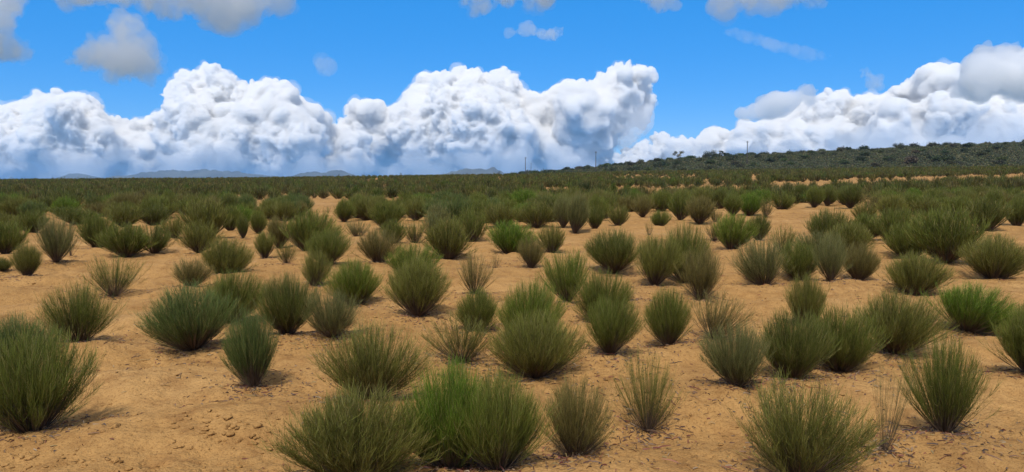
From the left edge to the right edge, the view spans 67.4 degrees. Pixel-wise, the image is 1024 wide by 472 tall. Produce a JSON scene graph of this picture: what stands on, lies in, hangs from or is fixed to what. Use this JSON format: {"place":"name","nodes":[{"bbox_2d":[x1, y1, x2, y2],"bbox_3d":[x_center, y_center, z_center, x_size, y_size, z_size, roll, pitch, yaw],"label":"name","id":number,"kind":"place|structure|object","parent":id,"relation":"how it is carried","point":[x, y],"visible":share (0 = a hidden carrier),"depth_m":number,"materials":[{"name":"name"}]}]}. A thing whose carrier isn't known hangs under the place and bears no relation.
{"place":"outdoors","nodes":[
{"label":"outdoors","id":0,"kind":"place"},
{"bbox_2d":[104,169,278,178],"bbox_3d":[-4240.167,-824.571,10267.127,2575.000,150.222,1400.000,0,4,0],"label":"mountain","id":1,"kind":"structure","parent":0,"point":[200,173],"depth_m":9986.96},
{"bbox_2d":[0,144,1023,471],"bbox_3d":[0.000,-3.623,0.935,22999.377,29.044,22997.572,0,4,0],"label":"ground","id":2,"kind":"structure","parent":0,"point":[154,396],"depth_m":7.43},
{"bbox_2d":[0,218,32,253],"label":"shrub","id":3,"kind":"object","parent":2,"relation":"on","point":[9,239],"visible":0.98,"depth_m":18.77,"materials":[{"name":"green plant"}]},
{"bbox_2d":[8,239,44,275],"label":"shrub","id":4,"kind":"object","parent":2,"relation":"on","point":[27,262],"visible":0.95,"depth_m":14.31,"materials":[{"name":"green plant"}]},
{"bbox_2d":[10,207,49,232],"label":"shrub","id":5,"kind":"object","parent":2,"relation":"on","point":[30,218],"visible":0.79,"depth_m":25.96,"materials":[{"name":"green plant"}]},
{"bbox_2d":[0,310,72,372],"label":"shrub","id":6,"kind":"object","parent":2,"relation":"on","point":[4,331],"visible":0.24,"depth_m":7.38,"materials":[{"name":"green plant"}]},
{"bbox_2d":[0,319,106,434],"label":"shrub","id":7,"kind":"object","parent":2,"relation":"on","point":[30,400],"visible":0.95,"depth_m":5.79,"materials":[{"name":"green plant"}]},
{"bbox_2d":[30,209,81,261],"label":"shrub","id":8,"kind":"object","parent":2,"relation":"on","point":[56,245],"visible":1,"depth_m":16.84,"materials":[{"name":"green plant"}]},
{"bbox_2d":[44,205,109,224],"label":"shrub","id":9,"kind":"object","parent":2,"relation":"on","point":[79,212],"visible":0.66,"depth_m":30.20,"materials":[{"name":"green plant"}]},
{"bbox_2d":[30,277,127,341],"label":"shrub","id":10,"kind":"object","parent":2,"relation":"on","point":[81,317],"visible":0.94,"depth_m":8.76,"materials":[{"name":"green plant"}]},
{"bbox_2d":[74,211,123,247],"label":"shrub","id":11,"kind":"object","parent":2,"relation":"on","point":[92,227],"visible":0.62,"depth_m":20.31,"materials":[{"name":"green plant"}]},
{"bbox_2d":[78,252,152,296],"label":"shrub","id":12,"kind":"object","parent":2,"relation":"on","point":[117,280],"visible":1,"depth_m":12.70,"materials":[{"name":"green plant"}]},
{"bbox_2d":[87,220,157,257],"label":"shrub","id":13,"kind":"object","parent":2,"relation":"on","point":[130,242],"visible":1,"depth_m":18.48,"materials":[{"name":"green plant"}]},
{"bbox_2d":[102,202,147,226],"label":"shrub","id":14,"kind":"object","parent":2,"relation":"on","point":[124,214],"visible":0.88,"depth_m":28.87,"materials":[{"name":"green plant"}]},
{"bbox_2d":[139,203,171,225],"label":"shrub","id":15,"kind":"object","parent":2,"relation":"on","point":[154,214],"visible":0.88,"depth_m":29.62,"materials":[{"name":"green plant"}]},
{"bbox_2d":[136,220,175,253],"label":"shrub","id":16,"kind":"object","parent":2,"relation":"on","point":[162,241],"visible":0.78,"depth_m":19.73,"materials":[{"name":"green plant"}]},
{"bbox_2d":[125,276,250,350],"bbox_3d":[-3.622,0.862,8.622,1.334,0.856,1.230,-9,4,-16],"label":"shrub","id":17,"kind":"object","parent":2,"relation":"on","point":[187,325],"visible":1,"depth_m":8.46,"materials":[{"name":"green plant"}]},
{"bbox_2d":[167,258,216,285],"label":"shrub","id":18,"kind":"object","parent":2,"relation":"on","point":[189,272],"visible":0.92,"depth_m":13.53,"materials":[{"name":"green plant"}]},
{"bbox_2d":[174,218,224,252],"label":"shrub","id":19,"kind":"object","parent":2,"relation":"on","point":[198,239],"visible":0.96,"depth_m":19.13,"materials":[{"name":"green plant"}]},
{"bbox_2d":[173,194,235,236],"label":"shrub","id":20,"kind":"object","parent":2,"relation":"on","point":[211,213],"visible":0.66,"depth_m":23.42,"materials":[{"name":"green plant"}]},
{"bbox_2d":[197,236,258,273],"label":"shrub","id":21,"kind":"object","parent":2,"relation":"on","point":[229,257],"visible":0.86,"depth_m":15.29,"materials":[{"name":"green plant"}]},
{"bbox_2d":[192,265,266,321],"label":"shrub","id":22,"kind":"object","parent":2,"relation":"on","point":[231,286],"visible":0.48,"depth_m":10.20,"materials":[{"name":"green plant"}]},
{"bbox_2d":[217,303,279,386],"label":"shrub","id":23,"kind":"object","parent":2,"relation":"on","point":[249,354],"visible":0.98,"depth_m":6.96,"materials":[{"name":"green plant"}]},
{"bbox_2d":[252,231,277,258],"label":"shrub","id":24,"kind":"object","parent":2,"relation":"on","point":[263,244],"visible":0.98,"depth_m":18.46,"materials":[{"name":"green plant"}]},
{"bbox_2d":[265,212,292,247],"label":"shrub","id":25,"kind":"object","parent":2,"relation":"on","point":[274,230],"visible":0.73,"depth_m":20.74,"materials":[{"name":"green plant"}]},
{"bbox_2d":[243,268,321,334],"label":"shrub","id":26,"kind":"object","parent":2,"relation":"on","point":[278,306],"visible":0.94,"depth_m":9.06,"materials":[{"name":"green plant"}]},
{"bbox_2d":[270,199,298,221],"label":"shrub","id":27,"kind":"object","parent":2,"relation":"on","point":[286,210],"visible":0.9,"depth_m":32.43,"materials":[{"name":"green plant"}]},
{"bbox_2d":[294,245,334,285],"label":"shrub","id":28,"kind":"object","parent":2,"relation":"on","point":[313,274],"visible":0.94,"depth_m":13.41,"materials":[{"name":"green plant"}]},
{"bbox_2d":[277,206,352,250],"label":"shrub","id":29,"kind":"object","parent":2,"relation":"on","point":[302,226],"visible":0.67,"depth_m":19.69,"materials":[{"name":"green plant"}]},
{"bbox_2d":[299,226,357,263],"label":"shrub","id":30,"kind":"object","parent":2,"relation":"on","point":[330,247],"visible":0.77,"depth_m":16.42,"materials":[{"name":"green plant"}]},
{"bbox_2d":[292,285,368,337],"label":"shrub","id":31,"kind":"object","parent":2,"relation":"on","point":[330,319],"visible":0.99,"depth_m":8.97,"materials":[{"name":"green plant"}]},
{"bbox_2d":[331,197,356,221],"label":"shrub","id":32,"kind":"object","parent":2,"relation":"on","point":[345,212],"visible":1,"depth_m":31.57,"materials":[{"name":"green plant"}]},
{"bbox_2d":[253,375,449,471],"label":"shrub","id":33,"kind":"object","parent":2,"relation":"on","point":[338,440],"visible":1,"depth_m":4.63,"materials":[{"name":"green plant"}]},
{"bbox_2d":[317,253,389,304],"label":"shrub","id":34,"kind":"object","parent":2,"relation":"on","point":[352,283],"visible":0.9,"depth_m":11.67,"materials":[{"name":"green plant"}]},
{"bbox_2d":[301,314,435,398],"bbox_3d":[-1.183,1.008,6.524,1.160,0.772,1.276,-2,5,-27],"label":"shrub","id":35,"kind":"object","parent":2,"relation":"on","point":[368,368],"visible":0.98,"depth_m":6.37,"materials":[{"name":"green plant"}]},
{"bbox_2d":[350,223,404,262],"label":"shrub","id":36,"kind":"object","parent":2,"relation":"on","point":[375,250],"visible":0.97,"depth_m":16.73,"materials":[{"name":"green plant"}]},
{"bbox_2d":[366,197,406,227],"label":"shrub","id":37,"kind":"object","parent":2,"relation":"on","point":[382,213],"visible":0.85,"depth_m":26.94,"materials":[{"name":"green plant"}]},
{"bbox_2d":[378,217,408,243],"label":"shrub","id":38,"kind":"object","parent":2,"relation":"on","point":[397,229],"visible":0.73,"depth_m":21.41,"materials":[{"name":"green plant"}]},
{"bbox_2d":[382,238,443,279],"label":"shrub","id":39,"kind":"object","parent":2,"relation":"on","point":[408,252],"visible":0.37,"depth_m":14.52,"materials":[{"name":"green plant"}]},
{"bbox_2d":[401,195,425,220],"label":"shrub","id":40,"kind":"object","parent":2,"relation":"on","point":[412,212],"visible":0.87,"depth_m":31.97,"materials":[{"name":"green plant"}]},
{"bbox_2d":[376,251,452,316],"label":"shrub","id":41,"kind":"object","parent":2,"relation":"on","point":[418,293],"visible":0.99,"depth_m":10.37,"materials":[{"name":"green plant"}]},
{"bbox_2d":[420,214,479,259],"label":"shrub","id":42,"kind":"object","parent":2,"relation":"on","point":[449,246],"visible":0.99,"depth_m":17.82,"materials":[{"name":"green plant"}]},
{"bbox_2d":[390,351,510,468],"bbox_3d":[-0.386,1.143,5.093,0.873,0.826,0.940,3,5,35],"label":"shrub","id":43,"kind":"object","parent":2,"relation":"on","point":[448,458],"visible":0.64,"depth_m":4.95,"materials":[{"name":"green plant"}]},
{"bbox_2d":[437,195,476,221],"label":"shrub","id":44,"kind":"object","parent":2,"relation":"on","point":[455,209],"visible":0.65,"depth_m":29.86,"materials":[{"name":"green plant"}]},
{"bbox_2d":[413,306,502,362],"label":"shrub","id":45,"kind":"object","parent":2,"relation":"on","point":[472,345],"visible":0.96,"depth_m":7.61,"materials":[{"name":"green plant"}]},
{"bbox_2d":[446,206,491,241],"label":"shrub","id":46,"kind":"object","parent":2,"relation":"on","point":[471,220],"visible":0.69,"depth_m":22.55,"materials":[{"name":"green plant"}]},
{"bbox_2d":[446,285,501,330],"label":"shrub","id":47,"kind":"object","parent":2,"relation":"on","point":[482,307],"visible":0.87,"depth_m":9.27,"materials":[{"name":"green plant"}]},
{"bbox_2d":[456,246,498,293],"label":"shrub","id":48,"kind":"object","parent":2,"relation":"on","point":[471,281],"visible":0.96,"depth_m":12.50,"materials":[{"name":"green plant"}]},
{"bbox_2d":[437,360,561,469],"bbox_3d":[-0.101,1.165,4.959,0.852,0.730,0.772,-2,5,-26],"label":"shrub","id":49,"kind":"object","parent":2,"relation":"on","point":[505,441],"visible":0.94,"depth_m":4.87,"materials":[{"name":"green plant"}]},
{"bbox_2d":[481,202,524,226],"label":"shrub","id":50,"kind":"object","parent":2,"relation":"on","point":[493,218],"visible":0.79,"depth_m":27.65,"materials":[{"name":"green plant"}]},
{"bbox_2d":[0,268,1022,471],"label":"soil clods","id":51,"kind":"object","parent":2,"relation":"on","point":[117,459],"visible":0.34,"depth_m":5.64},
{"bbox_2d":[0,164,1023,205],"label":"field of shrubs","id":52,"kind":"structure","parent":2,"relation":"on","point":[490,185],"depth_m":82.50,"materials":[{"name":"green plant"}]},
{"bbox_2d":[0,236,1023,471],"bbox_3d":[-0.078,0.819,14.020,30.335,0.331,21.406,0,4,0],"label":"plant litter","id":53,"kind":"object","parent":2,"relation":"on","point":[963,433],"visible":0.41,"depth_m":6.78,"materials":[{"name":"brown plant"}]},
{"bbox_2d":[485,219,539,253],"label":"shrub","id":54,"kind":"object","parent":2,"relation":"on","point":[504,238],"visible":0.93,"depth_m":19.41,"materials":[{"name":"green plant"}]},
{"bbox_2d":[7,141,1023,178],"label":"hill scrub","id":55,"kind":"object","parent":2,"relation":"on","point":[814,160],"visible":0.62,"depth_m":280.69,"materials":[{"name":"green plant"}]},
{"bbox_2d":[491,274,574,337],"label":"shrub","id":56,"kind":"object","parent":2,"relation":"on","point":[535,300],"visible":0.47,"depth_m":8.78,"materials":[{"name":"green plant"}]},
{"bbox_2d":[516,231,549,267],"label":"shrub","id":57,"kind":"object","parent":2,"relation":"on","point":[531,254],"visible":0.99,"depth_m":16.43,"materials":[{"name":"green plant"}]},
{"bbox_2d":[515,199,554,227],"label":"shrub","id":58,"kind":"object","parent":2,"relation":"on","point":[541,215],"visible":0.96,"depth_m":27.96,"materials":[{"name":"green plant"}]},
{"bbox_2d":[477,306,596,378],"bbox_3d":[0.240,1.003,7.329,1.198,0.734,1.080,0,4,3],"label":"shrub","id":59,"kind":"object","parent":2,"relation":"on","point":[532,351],"visible":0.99,"depth_m":7.20,"materials":[{"name":"green plant"}]},
{"bbox_2d":[534,223,566,252],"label":"shrub","id":60,"kind":"object","parent":2,"relation":"on","point":[553,238],"visible":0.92,"depth_m":19.79,"materials":[{"name":"green plant"}]},
{"bbox_2d":[550,192,570,227],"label":"shrub","id":61,"kind":"object","parent":2,"relation":"on","point":[561,216],"visible":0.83,"depth_m":27.49,"materials":[{"name":"green plant"}]},
{"bbox_2d":[535,247,591,301],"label":"shrub","id":62,"kind":"object","parent":2,"relation":"on","point":[562,281],"visible":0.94,"depth_m":11.41,"materials":[{"name":"green plant"}]},
{"bbox_2d":[561,188,591,233],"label":"shrub","id":63,"kind":"object","parent":2,"relation":"on","point":[577,218],"visible":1,"depth_m":24.84,"materials":[{"name":"green plant"}]},
{"bbox_2d":[533,371,624,456],"bbox_3d":[0.442,1.231,5.367,0.617,0.649,0.717,-2,5,-29],"label":"shrub","id":64,"kind":"object","parent":2,"relation":"on","point":[573,431],"visible":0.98,"depth_m":5.31,"materials":[{"name":"green plant"}]},
{"bbox_2d":[565,264,636,319],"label":"shrub","id":65,"kind":"object","parent":2,"relation":"on","point":[591,291],"visible":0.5,"depth_m":10.08,"materials":[{"name":"green plant"}]},
{"bbox_2d":[578,291,645,354],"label":"shrub","id":66,"kind":"object","parent":2,"relation":"on","point":[613,331],"visible":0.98,"depth_m":7.88,"materials":[{"name":"green plant"}]},
{"bbox_2d":[581,225,645,272],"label":"shrub","id":67,"kind":"object","parent":2,"relation":"on","point":[615,252],"visible":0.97,"depth_m":15.42,"materials":[{"name":"green plant"}]},
{"bbox_2d":[606,201,631,225],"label":"shrub","id":68,"kind":"object","parent":2,"relation":"on","point":[619,217],"visible":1,"depth_m":28.00,"materials":[{"name":"green plant"}]},
{"bbox_2d":[630,192,657,216],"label":"shrub","id":69,"kind":"object","parent":2,"relation":"on","point":[643,208],"visible":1,"depth_m":32.29,"materials":[{"name":"green plant"}]},
{"bbox_2d":[607,345,688,432],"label":"shrub","id":70,"kind":"object","parent":2,"relation":"on","point":[651,405],"visible":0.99,"depth_m":5.97,"materials":[{"name":"green plant"}]},
{"bbox_2d":[629,231,686,285],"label":"shrub","id":71,"kind":"object","parent":2,"relation":"on","point":[656,267],"visible":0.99,"depth_m":13.71,"materials":[{"name":"green plant"}]},
{"bbox_2d":[639,282,695,344],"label":"shrub","id":72,"kind":"object","parent":2,"relation":"on","point":[666,322],"visible":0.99,"depth_m":8.66,"materials":[{"name":"green plant"}]},
{"bbox_2d":[663,189,698,219],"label":"shrub","id":73,"kind":"object","parent":2,"relation":"on","point":[677,208],"visible":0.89,"depth_m":30.85,"materials":[{"name":"green plant"}]},
{"bbox_2d":[658,219,711,282],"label":"shrub","id":74,"kind":"object","parent":2,"relation":"on","point":[695,240],"visible":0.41,"depth_m":14.22,"materials":[{"name":"green plant"}]},
{"bbox_2d":[683,192,717,223],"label":"shrub","id":75,"kind":"object","parent":2,"relation":"on","point":[701,211],"visible":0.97,"depth_m":29.08,"materials":[{"name":"green plant"}]},
{"bbox_2d":[673,238,728,298],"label":"shrub","id":76,"kind":"object","parent":2,"relation":"on","point":[703,278],"visible":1,"depth_m":12.43,"materials":[{"name":"green plant"}]},
{"bbox_2d":[686,286,759,338],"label":"shrub","id":77,"kind":"object","parent":2,"relation":"on","point":[710,318],"visible":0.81,"depth_m":9.07,"materials":[{"name":"green plant"}]},
{"bbox_2d":[710,211,759,248],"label":"shrub","id":78,"kind":"object","parent":2,"relation":"on","point":[732,234],"visible":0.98,"depth_m":19.95,"materials":[{"name":"green plant"}]},
{"bbox_2d":[696,318,775,386],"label":"shrub","id":79,"kind":"object","parent":2,"relation":"on","point":[740,364],"visible":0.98,"depth_m":6.61,"materials":[{"name":"green plant"}]},
{"bbox_2d":[740,190,765,215],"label":"shrub","id":80,"kind":"object","parent":2,"relation":"on","point":[749,207],"visible":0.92,"depth_m":34.25,"materials":[{"name":"green plant"}]},
{"bbox_2d":[745,212,771,239],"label":"shrub","id":81,"kind":"object","parent":2,"relation":"on","point":[763,227],"visible":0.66,"depth_m":21.92,"materials":[{"name":"green plant"}]},
{"bbox_2d":[724,234,796,284],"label":"shrub","id":82,"kind":"object","parent":2,"relation":"on","point":[757,268],"visible":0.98,"depth_m":13.74,"materials":[{"name":"green plant"}]},
{"bbox_2d":[767,188,799,209],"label":"shrub","id":83,"kind":"object","parent":2,"relation":"on","point":[785,202],"visible":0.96,"depth_m":37.05,"materials":[{"name":"green plant"}]},
{"bbox_2d":[748,302,842,379],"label":"shrub","id":84,"kind":"object","parent":2,"relation":"on","point":[797,350],"visible":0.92,"depth_m":7.19,"materials":[{"name":"green plant"}]},
{"bbox_2d":[776,236,822,279],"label":"shrub","id":85,"kind":"object","parent":2,"relation":"on","point":[802,258],"visible":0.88,"depth_m":14.23,"materials":[{"name":"green plant"}]},
{"bbox_2d":[780,268,829,325],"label":"shrub","id":86,"kind":"object","parent":2,"relation":"on","point":[804,294],"visible":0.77,"depth_m":9.76,"materials":[{"name":"green plant"}]},
{"bbox_2d":[718,364,894,471],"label":"shrub","id":87,"kind":"object","parent":2,"relation":"on","point":[798,444],"visible":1,"depth_m":4.74,"materials":[{"name":"green plant"}]},
{"bbox_2d":[789,229,839,253],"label":"shrub","id":88,"kind":"object","parent":2,"relation":"on","point":[808,240],"visible":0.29,"depth_m":17.67,"materials":[{"name":"green plant"}]},
{"bbox_2d":[803,183,826,207],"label":"shrub","id":89,"kind":"object","parent":2,"relation":"on","point":[814,197],"visible":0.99,"depth_m":39.02,"materials":[{"name":"green plant"}]},
{"bbox_2d":[803,206,852,240],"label":"shrub","id":90,"kind":"object","parent":2,"relation":"on","point":[824,222],"visible":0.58,"depth_m":21.23,"materials":[{"name":"green plant"}]},
{"bbox_2d":[810,231,853,280],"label":"shrub","id":91,"kind":"object","parent":2,"relation":"on","point":[831,261],"visible":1,"depth_m":13.77,"materials":[{"name":"green plant"}]},
{"bbox_2d":[796,298,892,372],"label":"shrub","id":92,"kind":"object","parent":2,"relation":"on","point":[853,352],"visible":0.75,"depth_m":7.72,"materials":[{"name":"green plant"}]},
{"bbox_2d":[818,220,880,255],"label":"shrub","id":93,"kind":"object","parent":2,"relation":"on","point":[852,234],"visible":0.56,"depth_m":18.22,"materials":[{"name":"green plant"}]},
{"bbox_2d":[835,182,866,208],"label":"shrub","id":94,"kind":"object","parent":2,"relation":"on","point":[850,197],"visible":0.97,"depth_m":37.41,"materials":[{"name":"green plant"}]},
{"bbox_2d":[841,238,886,279],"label":"shrub","id":95,"kind":"object","parent":2,"relation":"on","point":[865,265],"visible":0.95,"depth_m":14.49,"materials":[{"name":"green plant"}]},
{"bbox_2d":[871,344,916,450],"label":"shrub","id":96,"kind":"object","parent":2,"relation":"on","point":[884,446],"visible":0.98,"depth_m":5.24,"materials":[{"name":"green plant"}]},
{"bbox_2d":[873,192,917,214],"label":"shrub","id":97,"kind":"object","parent":2,"relation":"on","point":[897,202],"visible":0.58,"depth_m":31.67,"materials":[{"name":"green plant"}]},
{"bbox_2d":[867,204,925,242],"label":"shrub","id":98,"kind":"object","parent":2,"relation":"on","point":[893,217],"visible":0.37,"depth_m":20.98,"materials":[{"name":"green plant"}]},
{"bbox_2d":[840,284,958,354],"bbox_3d":[4.225,0.910,8.384,1.051,0.778,1.149,-1,4,-16],"label":"shrub","id":99,"kind":"object","parent":2,"relation":"on","point":[905,326],"visible":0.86,"depth_m":8.21,"materials":[{"name":"green plant"}]},
{"bbox_2d":[880,221,927,258],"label":"shrub","id":100,"kind":"object","parent":2,"relation":"on","point":[898,243],"visible":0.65,"depth_m":18.31,"materials":[{"name":"green plant"}]},
{"bbox_2d":[876,249,958,295],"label":"shrub","id":101,"kind":"object","parent":2,"relation":"on","point":[914,273],"visible":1,"depth_m":13.05,"materials":[{"name":"green plant"}]},
{"bbox_2d":[903,202,995,262],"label":"shrub","id":102,"kind":"object","parent":2,"relation":"on","point":[943,237],"visible":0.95,"depth_m":16.89,"materials":[{"name":"green plant"}]},
{"bbox_2d":[895,320,1004,432],"bbox_3d":[3.173,1.029,5.594,0.655,0.876,0.754,0,4,-6],"label":"shrub","id":103,"kind":"object","parent":2,"relation":"on","point":[944,389],"visible":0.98,"depth_m":5.55,"materials":[{"name":"green plant"}]},
{"bbox_2d":[918,278,1021,333],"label":"shrub","id":104,"kind":"object","parent":2,"relation":"on","point":[973,313],"visible":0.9,"depth_m":9.62,"materials":[{"name":"green plant"}]},
{"bbox_2d":[957,196,1019,231],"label":"shrub","id":105,"kind":"object","parent":2,"relation":"on","point":[983,209],"visible":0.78,"depth_m":25.47,"materials":[{"name":"green plant"}]},
{"bbox_2d":[955,230,1023,278],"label":"shrub","id":106,"kind":"object","parent":2,"relation":"on","point":[996,258],"visible":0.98,"depth_m":14.33,"materials":[{"name":"green plant"}]},
{"bbox_2d":[978,300,1023,372],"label":"shrub","id":107,"kind":"object","parent":2,"relation":"on","point":[1013,343],"visible":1,"depth_m":7.35,"materials":[{"name":"green plant"}]},
{"bbox_2d":[1003,194,1023,225],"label":"shrub","id":108,"kind":"object","parent":2,"relation":"on","point":[1016,219],"visible":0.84,"depth_m":27.31,"materials":[{"name":"green plant"}]},
{"bbox_2d":[0,0,1023,178],"label":"sky","id":109,"kind":"structure","parent":0,"point":[97,88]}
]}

